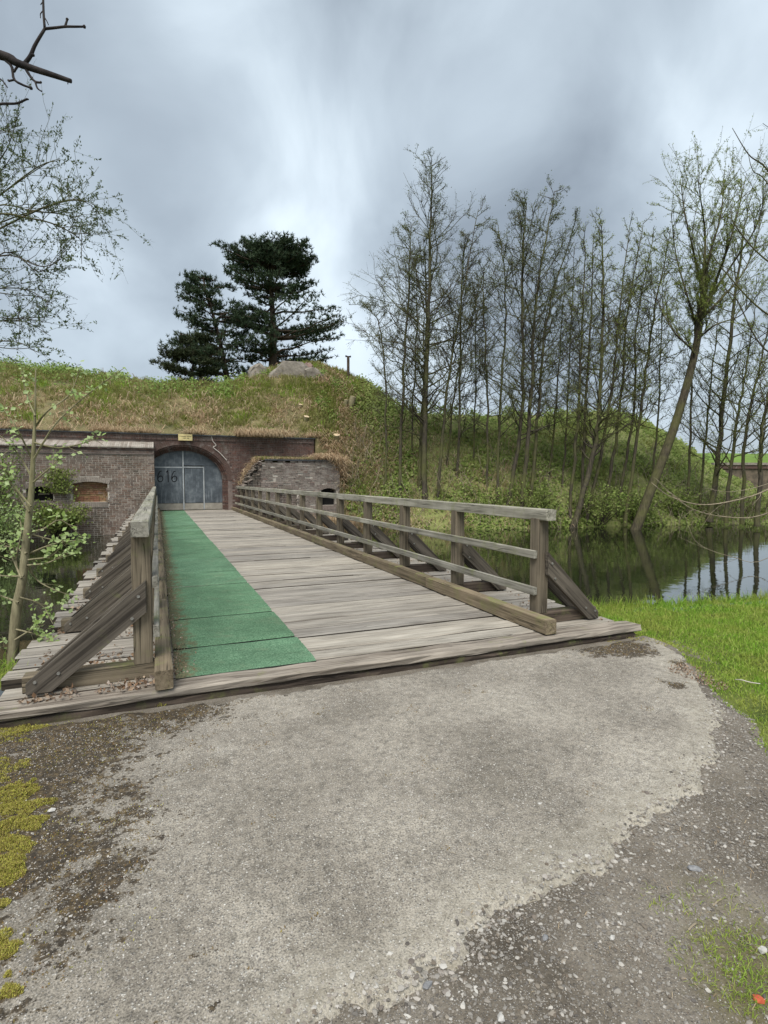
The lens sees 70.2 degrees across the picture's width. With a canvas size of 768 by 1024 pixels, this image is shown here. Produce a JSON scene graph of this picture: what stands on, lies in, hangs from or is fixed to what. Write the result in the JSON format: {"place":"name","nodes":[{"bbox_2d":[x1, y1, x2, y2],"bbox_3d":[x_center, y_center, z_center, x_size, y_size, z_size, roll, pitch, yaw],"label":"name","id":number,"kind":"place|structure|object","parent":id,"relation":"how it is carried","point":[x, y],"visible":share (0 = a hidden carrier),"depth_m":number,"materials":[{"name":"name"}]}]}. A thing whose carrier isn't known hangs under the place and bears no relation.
{"place":"outdoors","nodes":[
{"label":"outdoors","id":0,"kind":"place"},
{"bbox_2d":[0,0,85,105],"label":"overhanging bough","id":1,"kind":"object","parent":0,"point":[9,59],"visible":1,"depth_m":2.60,"materials":[{"name":"brown plant"}]},
{"bbox_2d":[0,360,574,529],"bbox_3d":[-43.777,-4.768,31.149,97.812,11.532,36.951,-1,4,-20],"label":"earth mound","id":2,"kind":"object","parent":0,"point":[49,421],"visible":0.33,"depth_m":29.08,"materials":[{"name":"green plant"}]},
{"bbox_2d":[149,331,224,381],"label":"pine tree","id":3,"kind":"object","parent":2,"relation":"on","point":[177,354],"visible":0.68,"depth_m":35.20,"materials":[{"name":"green plant"}]},
{"bbox_2d":[166,269,263,380],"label":"pine tree","id":4,"kind":"object","parent":2,"relation":"on","point":[194,286],"visible":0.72,"depth_m":36.20,"materials":[{"name":"green plant"}]},
{"bbox_2d":[248,363,267,376],"bbox_3d":[-7.753,-8.484,34.118,1.359,1.478,1.252,0,3,-1],"label":"boulder","id":5,"kind":"object","parent":2,"relation":"on","point":[258,367],"visible":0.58,"depth_m":33.55,"materials":[{"name":"stone"}]},
{"bbox_2d":[208,230,352,366],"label":"pine tree","id":6,"kind":"object","parent":2,"relation":"on","point":[284,257],"visible":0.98,"depth_m":36.94,"materials":[{"name":"green plant"}]},
{"bbox_2d":[269,361,307,378],"bbox_3d":[-5.834,-8.520,33.812,3.233,1.404,2.150,0,3,-1],"label":"boulder","id":7,"kind":"object","parent":2,"relation":"on","point":[291,367],"visible":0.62,"depth_m":32.76,"materials":[{"name":"stone"}]},
{"bbox_2d":[305,367,323,378],"bbox_3d":[-4.121,-8.347,33.414,1.400,0.974,1.428,0,3,0],"label":"boulder","id":8,"kind":"object","parent":2,"relation":"on","point":[311,371],"visible":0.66,"depth_m":32.73,"materials":[{"name":"stone"}]},
{"bbox_2d":[333,433,339,443],"bbox_3d":[-2.584,-3.898,29.762,0.446,0.774,0.649,-1,4,-22],"label":"tree stump","id":9,"kind":"object","parent":2,"relation":"on","point":[337,437],"visible":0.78,"depth_m":29.55,"materials":[{"name":"beige wood"}]},
{"bbox_2d":[0,355,685,526],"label":"slope grass","id":10,"kind":"structure","parent":2,"relation":"on","point":[315,413],"depth_m":30.37,"materials":[{"name":"green plant"}]},
{"bbox_2d":[345,355,350,377],"bbox_3d":[-2.255,-9.078,34.477,0.360,1.590,0.170,-1,4,-22],"label":"vent pipe","id":11,"kind":"object","parent":2,"relation":"on","point":[348,366],"visible":0.9,"depth_m":34.41,"materials":[{"name":"grey metal"}]},
{"bbox_2d":[348,396,355,409],"bbox_3d":[-1.960,-6.252,32.044,0.687,1.102,0.418,0,3,-5],"label":"tree stump","id":12,"kind":"object","parent":2,"relation":"on","point":[352,400],"visible":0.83,"depth_m":31.86,"materials":[{"name":"beige wood"}]},
{"bbox_2d":[314,439,347,514],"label":"earth bank","id":13,"kind":"structure","parent":0,"point":[318,449],"depth_m":28.81,"materials":[{"name":"brown soil"}]},
{"bbox_2d":[0,638,733,1023],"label":"pavement","id":14,"kind":"structure","parent":0,"point":[278,902],"depth_m":2.55,"materials":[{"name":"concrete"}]},
{"bbox_2d":[0,643,695,1023],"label":"brown moss","id":15,"kind":"object","parent":14,"relation":"on","point":[146,813],"visible":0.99,"depth_m":2.90,"materials":[{"name":"brown plant"}]},
{"bbox_2d":[0,636,767,1023],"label":"gravel path","id":16,"kind":"structure","parent":0,"point":[648,1012],"depth_m":1.97,"materials":[{"name":"grey gravel"}]},
{"bbox_2d":[0,632,688,1015],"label":"yellow moss","id":17,"kind":"object","parent":16,"relation":"on","point":[14,858],"visible":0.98,"depth_m":2.52,"materials":[{"name":"yellow plant"}]},
{"bbox_2d":[422,981,431,989],"bbox_3d":[0.138,1.521,1.758,0.046,0.016,0.024,8,3,-40],"label":"loose stone","id":18,"kind":"object","parent":16,"relation":"on","point":[427,985],"visible":1,"depth_m":1.75,"materials":[{"name":"grey stone"}]},
{"bbox_2d":[497,1012,504,1022],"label":"loose stone","id":19,"kind":"object","parent":16,"relation":"on","point":[500,1016],"visible":1,"depth_m":1.64,"materials":[{"name":"white stone"}]},
{"bbox_2d":[542,934,548,940],"bbox_3d":[0.569,1.504,1.930,0.020,0.015,0.031,3,4,37],"label":"loose stone","id":20,"kind":"object","parent":16,"relation":"on","point":[545,937],"visible":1,"depth_m":1.93,"materials":[{"name":"grey stone"}]},
{"bbox_2d":[441,785,767,1020],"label":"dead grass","id":21,"kind":"structure","parent":16,"relation":"on","point":[685,911],"depth_m":2.04,"materials":[{"name":"plant"}]},
{"bbox_2d":[687,865,701,871],"bbox_3d":[1.298,1.488,2.279,0.065,0.017,0.036,10,11,11],"label":"loose stone","id":22,"kind":"object","parent":16,"relation":"on","point":[694,868],"visible":1,"depth_m":2.27,"materials":[{"name":"grey stone"}]},
{"bbox_2d":[753,994,764,1003],"bbox_3d":[1.176,1.524,1.708,0.042,0.019,0.027,9,10,6],"label":"brick fragment","id":23,"kind":"object","parent":16,"relation":"on","point":[760,1000],"visible":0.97,"depth_m":1.70,"materials":[{"name":"orange brick"}]},
{"bbox_2d":[758,946,767,953],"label":"loose stone","id":24,"kind":"object","parent":16,"relation":"on","point":[763,950],"visible":0.97,"depth_m":1.88,"materials":[{"name":"white stone"}]},
{"bbox_2d":[0,523,767,696],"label":"water","id":25,"kind":"structure","parent":0,"point":[602,563],"depth_m":16.26,"materials":[{"name":"green liquid"}]},
{"bbox_2d":[0,493,45,551],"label":"bush","id":26,"kind":"object","parent":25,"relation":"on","point":[7,528],"visible":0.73,"depth_m":18.89,"materials":[{"name":"green plant"}]},
{"bbox_2d":[626,114,767,529],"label":"leaning willow","id":27,"kind":"object","parent":25,"relation":"in","point":[703,275],"visible":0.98,"depth_m":26.61,"materials":[{"name":"green plant"}]},
{"bbox_2d":[0,588,767,1021],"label":"lawn grass","id":28,"kind":"structure","parent":0,"point":[646,610],"depth_m":5.75,"materials":[{"name":"green plant"}]},
{"bbox_2d":[0,0,767,453],"label":"sky","id":29,"kind":"structure","parent":0,"point":[224,120],"materials":[{"name":"grey"}]},
{"bbox_2d":[158,495,767,749],"bbox_3d":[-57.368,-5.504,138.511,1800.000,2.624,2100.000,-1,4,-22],"label":"ground","id":30,"kind":"structure","parent":0,"point":[735,705],"depth_m":4.93,"materials":[{"name":"green plant"}]},
{"bbox_2d":[0,444,39,523],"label":"bush","id":31,"kind":"object","parent":30,"relation":"on","point":[3,490],"visible":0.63,"depth_m":21.27,"materials":[{"name":"green plant"}]},
{"bbox_2d":[22,492,92,537],"bbox_3d":[-13.926,0.141,23.210,2.894,1.938,2.546,-1,4,-22],"label":"bush","id":32,"kind":"object","parent":30,"relation":"on","point":[54,528],"visible":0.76,"depth_m":22.87,"materials":[{"name":"green plant"}]},
{"bbox_2d":[0,360,130,670],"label":"sapling","id":33,"kind":"object","parent":30,"relation":"on","point":[14,637],"visible":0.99,"depth_m":5.13,"materials":[{"name":"green plant"}]},
{"bbox_2d":[0,58,152,367],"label":"fine leaved willow","id":34,"kind":"object","parent":30,"relation":"on","point":[49,207],"visible":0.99,"depth_m":6.95,"materials":[{"name":"green plant"}]},
{"bbox_2d":[0,428,339,537],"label":"brick fort","id":35,"kind":"structure","parent":30,"relation":"on","point":[115,478],"depth_m":24.73,"materials":[{"name":"brick"}]},
{"bbox_2d":[34,487,52,500],"bbox_3d":[-14.864,-0.824,23.743,1.200,0.870,0.040,-1,4,-22],"label":"window back","id":36,"kind":"structure","parent":35,"relation":"in","point":[41,497],"depth_m":23.73,"materials":[{"name":"black"}]},
{"bbox_2d":[35,467,79,494],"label":"hanging creeper","id":37,"kind":"object","parent":35,"relation":"hanging from","point":[58,481],"visible":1,"depth_m":23.31,"materials":[{"name":"green plant"}]},
{"bbox_2d":[73,482,107,501],"bbox_3d":[-13.060,-0.932,24.387,1.570,1.150,0.120,-1,4,-22],"label":"window back","id":38,"kind":"structure","parent":35,"relation":"in","point":[80,495],"depth_m":24.29,"materials":[{"name":"paint"}]},
{"bbox_2d":[178,434,191,440],"bbox_3d":[-9.575,-3.600,26.339,0.640,0.310,0.028,-1,4,-22],"label":"sign plate","id":39,"kind":"object","parent":35,"relation":"attached to","point":[186,437],"visible":1,"depth_m":26.33,"materials":[{"name":"yellow metal"}]},
{"bbox_2d":[154,449,222,509],"bbox_3d":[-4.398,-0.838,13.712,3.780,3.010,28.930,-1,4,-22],"label":"metal gate","id":40,"kind":"structure","parent":35,"relation":"attached to","point":[169,476],"depth_m":27.08,"materials":[{"name":"metal"}]},
{"bbox_2d":[184,468,202,502],"bbox_3d":[-9.466,-1.319,27.231,0.860,1.710,0.042,-1,4,-22],"label":"wicket door","id":41,"kind":"structure","parent":40,"relation":"in","point":[193,476],"depth_m":27.21,"materials":[{"name":"metal"}]},
{"bbox_2d":[237,459,262,492],"bbox_3d":[-6.602,-1.798,27.095,1.295,1.742,1.225,-1,4,-22],"label":"brick rubble","id":42,"kind":"object","parent":35,"relation":"on","point":[251,471],"visible":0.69,"depth_m":26.73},
{"bbox_2d":[321,488,333,504],"bbox_3d":[-3.016,-0.837,28.596,1.000,1.130,0.030,-1,4,-22],"label":"window back","id":43,"kind":"structure","parent":35,"relation":"in","point":[325,501],"depth_m":28.62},
{"bbox_2d":[0,486,641,729],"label":"footbridge","id":44,"kind":"object","parent":30,"relation":"on","point":[341,605],"visible":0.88,"depth_m":5.70,"materials":[{"name":"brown wood"}]},
{"bbox_2d":[160,510,315,679],"bbox_3d":[-5.678,0.593,15.439,1.112,0.035,24.100,-1,4,-22],"label":"carpet runner","id":45,"kind":"object","parent":44,"relation":"on","point":[228,620],"visible":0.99,"depth_m":5.98,"materials":[{"name":"green carpet"}]},
{"bbox_2d":[16,511,727,703],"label":"leaf litter","id":46,"kind":"object","parent":30,"relation":"on","point":[122,686],"visible":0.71,"depth_m":4.45,"materials":[{"name":"brown plant"}]},
{"bbox_2d":[652,468,767,565],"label":"branch","id":47,"kind":"object","parent":30,"relation":"on","point":[675,497],"visible":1,"depth_m":14.99,"materials":[{"name":"brown wood"}]},
{"bbox_2d":[688,123,767,351],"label":"bare tree","id":48,"kind":"object","parent":30,"relation":"on","point":[763,257],"visible":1,"depth_m":12.99,"materials":[{"name":"brown plant"}]},
{"bbox_2d":[711,463,767,489],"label":"rampart wall","id":49,"kind":"structure","parent":30,"relation":"on","point":[751,469],"depth_m":60.55,"materials":[{"name":"red brick"}]},
{"bbox_2d":[697,453,767,462],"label":"rampart","id":50,"kind":"object","parent":49,"relation":"on","point":[749,458],"visible":0.16,"depth_m":65.10,"materials":[{"name":"green plant"}]},
{"bbox_2d":[341,374,767,529],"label":"bank terrain","id":51,"kind":"structure","parent":0,"point":[439,515],"depth_m":30.54,"materials":[{"name":"green plant"}]},
{"bbox_2d":[348,273,420,484],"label":"slender tree","id":52,"kind":"object","parent":51,"relation":"on","point":[370,323],"visible":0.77,"depth_m":28.98,"materials":[{"name":"plant"}]},
{"bbox_2d":[337,210,454,496],"bbox_3d":[1.077,-7.505,29.519,6.361,16.340,5.409,2,4,36],"label":"slender tree","id":53,"kind":"object","parent":51,"relation":"on","point":[401,407],"visible":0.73,"depth_m":28.52,"materials":[{"name":"plant"}]},
{"bbox_2d":[375,261,436,454],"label":"slender tree","id":54,"kind":"object","parent":51,"relation":"on","point":[387,329],"visible":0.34,"depth_m":29.94,"materials":[{"name":"brown wood"}]},
{"bbox_2d":[368,226,485,490],"bbox_3d":[1.672,-7.142,28.874,6.103,15.693,4.632,-1,4,-22],"label":"slender tree","id":55,"kind":"object","parent":51,"relation":"on","point":[420,414],"visible":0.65,"depth_m":28.67,"materials":[{"name":"brown wood"}]},
{"bbox_2d":[348,143,507,499],"bbox_3d":[2.175,-9.027,28.660,6.960,19.494,9.307,2,4,34],"label":"slender tree","id":56,"kind":"object","parent":51,"relation":"on","point":[426,409],"visible":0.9,"depth_m":27.99,"materials":[{"name":"plant"}]},
{"bbox_2d":[425,481,474,512],"bbox_3d":[3.709,-0.384,28.642,2.646,2.665,2.413,1,4,20],"label":"shrub","id":57,"kind":"object","parent":51,"relation":"on","point":[468,488],"visible":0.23,"depth_m":28.17,"materials":[{"name":"green plant"}]},
{"bbox_2d":[401,193,501,499],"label":"slender tree","id":58,"kind":"object","parent":51,"relation":"on","point":[463,281],"visible":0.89,"depth_m":28.17,"materials":[{"name":"plant"}]},
{"bbox_2d":[421,228,494,478],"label":"slender tree","id":59,"kind":"object","parent":51,"relation":"on","point":[464,246],"visible":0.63,"depth_m":29.34,"materials":[{"name":"plant"}]},
{"bbox_2d":[429,270,498,466],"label":"slender tree","id":60,"kind":"object","parent":51,"relation":"on","point":[451,419],"visible":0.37,"depth_m":29.97,"materials":[{"name":"brown plant"}]},
{"bbox_2d":[453,282,505,460],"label":"slender tree","id":61,"kind":"object","parent":51,"relation":"on","point":[474,430],"visible":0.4,"depth_m":30.57,"materials":[{"name":"brown plant"}]},
{"bbox_2d":[437,251,547,489],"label":"slender tree","id":62,"kind":"object","parent":51,"relation":"on","point":[487,395],"visible":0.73,"depth_m":28.87,"materials":[{"name":"plant"}]},
{"bbox_2d":[466,482,518,505],"bbox_3d":[5.647,-0.378,28.525,2.748,2.450,3.051,-1,4,-22],"label":"shrub","id":63,"kind":"object","parent":51,"relation":"on","point":[500,498],"visible":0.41,"depth_m":27.96,"materials":[{"name":"green plant"}]},
{"bbox_2d":[458,219,546,499],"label":"slender tree","id":64,"kind":"object","parent":51,"relation":"on","point":[502,372],"visible":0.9,"depth_m":28.41,"materials":[{"name":"brown wood"}]},
{"bbox_2d":[474,186,594,505],"bbox_3d":[7.301,-8.058,28.336,5.484,17.634,5.803,0,3,4],"label":"slender tree","id":65,"kind":"object","parent":51,"relation":"on","point":[523,205],"visible":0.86,"depth_m":28.01,"materials":[{"name":"plant"}]},
{"bbox_2d":[507,471,568,521],"bbox_3d":[7.849,-0.580,27.641,3.166,2.957,2.910,1,4,20],"label":"shrub","id":66,"kind":"object","parent":51,"relation":"on","point":[540,494],"visible":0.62,"depth_m":27.35,"materials":[{"name":"green plant"}]},
{"bbox_2d":[481,170,616,506],"bbox_3d":[8.249,-8.272,28.568,6.842,18.016,7.836,0,3,8],"label":"slender tree","id":67,"kind":"object","parent":51,"relation":"on","point":[538,272],"visible":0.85,"depth_m":27.99,"materials":[{"name":"plant"}]},
{"bbox_2d":[499,208,600,504],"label":"slender tree","id":68,"kind":"object","parent":51,"relation":"on","point":[541,372],"visible":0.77,"depth_m":28.30,"materials":[{"name":"brown wood"}]},
{"bbox_2d":[527,255,595,479],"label":"slender tree","id":69,"kind":"object","parent":51,"relation":"on","point":[552,440],"visible":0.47,"depth_m":30.35,"materials":[{"name":"brown wood"}]},
{"bbox_2d":[544,243,611,486],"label":"slender tree","id":70,"kind":"object","parent":51,"relation":"on","point":[573,322],"visible":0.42,"depth_m":29.94,"materials":[{"name":"brown wood"}]},
{"bbox_2d":[548,222,620,519],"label":"slender tree","id":71,"kind":"object","parent":51,"relation":"on","point":[578,429],"visible":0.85,"depth_m":28.34,"materials":[{"name":"brown plant"}]},
{"bbox_2d":[553,229,631,516],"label":"slender tree","id":72,"kind":"object","parent":51,"relation":"on","point":[584,431],"visible":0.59,"depth_m":28.76,"materials":[{"name":"brown plant"}]},
{"bbox_2d":[572,482,631,526],"bbox_3d":[11.469,-0.406,28.480,3.086,2.512,3.356,-1,4,-22],"label":"shrub","id":73,"kind":"object","parent":51,"relation":"on","point":[607,510],"visible":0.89,"depth_m":28.18,"materials":[{"name":"green plant"}]},
{"bbox_2d":[552,207,675,527],"bbox_3d":[11.023,-7.233,27.919,7.391,16.539,5.661,-1,4,-22],"label":"slender tree","id":74,"kind":"object","parent":51,"relation":"on","point":[595,437],"visible":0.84,"depth_m":27.88,"materials":[{"name":"brown plant"}]},
{"bbox_2d":[570,208,673,525],"bbox_3d":[12.309,-7.434,29.059,5.082,16.500,4.223,-1,3,-10],"label":"slender tree","id":75,"kind":"object","parent":51,"relation":"on","point":[623,270],"visible":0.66,"depth_m":28.46,"materials":[{"name":"brown plant"}]},
{"bbox_2d":[583,211,671,523],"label":"slender tree","id":76,"kind":"object","parent":51,"relation":"on","point":[641,384],"visible":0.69,"depth_m":28.66,"materials":[{"name":"brown plant"}]},
{"bbox_2d":[610,486,664,524],"bbox_3d":[13.672,-0.285,29.363,2.886,2.649,3.054,2,4,33],"label":"shrub","id":77,"kind":"object","parent":51,"relation":"on","point":[633,508],"visible":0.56,"depth_m":28.99,"materials":[{"name":"green plant"}]},
{"bbox_2d":[603,226,681,518],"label":"slender tree","id":78,"kind":"object","parent":51,"relation":"on","point":[627,449],"visible":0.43,"depth_m":29.24,"materials":[{"name":"brown plant"}]},
{"bbox_2d":[587,224,717,525],"bbox_3d":[13.529,-7.240,28.322,4.566,15.973,5.373,-1,4,-22],"label":"slender tree","id":79,"kind":"object","parent":51,"relation":"on","point":[640,405],"visible":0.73,"depth_m":28.39,"materials":[{"name":"brown plant"}]},
{"bbox_2d":[626,257,703,503],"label":"slender tree","id":80,"kind":"object","parent":51,"relation":"on","point":[668,386],"visible":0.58,"depth_m":30.38,"materials":[{"name":"brown plant"}]},
{"bbox_2d":[656,486,701,517],"bbox_3d":[16.236,-0.529,30.679,3.345,2.497,3.249,1,4,22],"label":"shrub","id":81,"kind":"object","parent":51,"relation":"on","point":[682,497],"visible":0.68,"depth_m":29.99,"materials":[{"name":"green plant"}]},
{"bbox_2d":[647,245,724,516],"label":"bankside tree","id":82,"kind":"object","parent":51,"relation":"on","point":[689,450],"visible":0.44,"depth_m":30.45,"materials":[{"name":"brown plant"}]},
{"bbox_2d":[656,187,767,521],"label":"bankside tree","id":83,"kind":"object","parent":51,"relation":"on","point":[717,468],"visible":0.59,"depth_m":29.92,"materials":[{"name":"green plant"}]},
{"bbox_2d":[677,287,747,514],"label":"bankside tree","id":84,"kind":"object","parent":51,"relation":"on","point":[704,445],"visible":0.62,"depth_m":30.95,"materials":[{"name":"brown plant"}]},
{"bbox_2d":[690,486,738,520],"bbox_3d":[18.363,-0.445,31.281,3.730,2.291,3.362,-1,4,-22],"label":"shrub","id":85,"kind":"object","parent":51,"relation":"on","point":[721,506],"visible":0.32,"depth_m":30.80,"materials":[{"name":"green plant"}]},
{"bbox_2d":[685,282,767,523],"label":"bankside tree","id":86,"kind":"object","parent":51,"relation":"on","point":[742,520],"visible":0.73,"depth_m":28.45,"materials":[{"name":"brown plant"}]},
{"bbox_2d":[694,283,767,522],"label":"bankside tree","id":87,"kind":"object","parent":51,"relation":"on","point":[726,508],"visible":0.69,"depth_m":28.98,"materials":[{"name":"green plant"}]},
{"bbox_2d":[708,306,767,526],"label":"bankside tree","id":88,"kind":"object","parent":51,"relation":"on","point":[761,440],"visible":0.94,"depth_m":26.94,"materials":[{"name":"green plant"}]},
{"bbox_2d":[722,490,764,518],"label":"shrub","id":89,"kind":"object","parent":51,"relation":"on","point":[747,505],"visible":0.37,"depth_m":31.44,"materials":[{"name":"green plant"}]},
{"bbox_2d":[745,489,767,511],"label":"shrub","id":90,"kind":"object","parent":51,"relation":"on","point":[762,500],"visible":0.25,"depth_m":32.51,"materials":[{"name":"green plant"}]}
]}

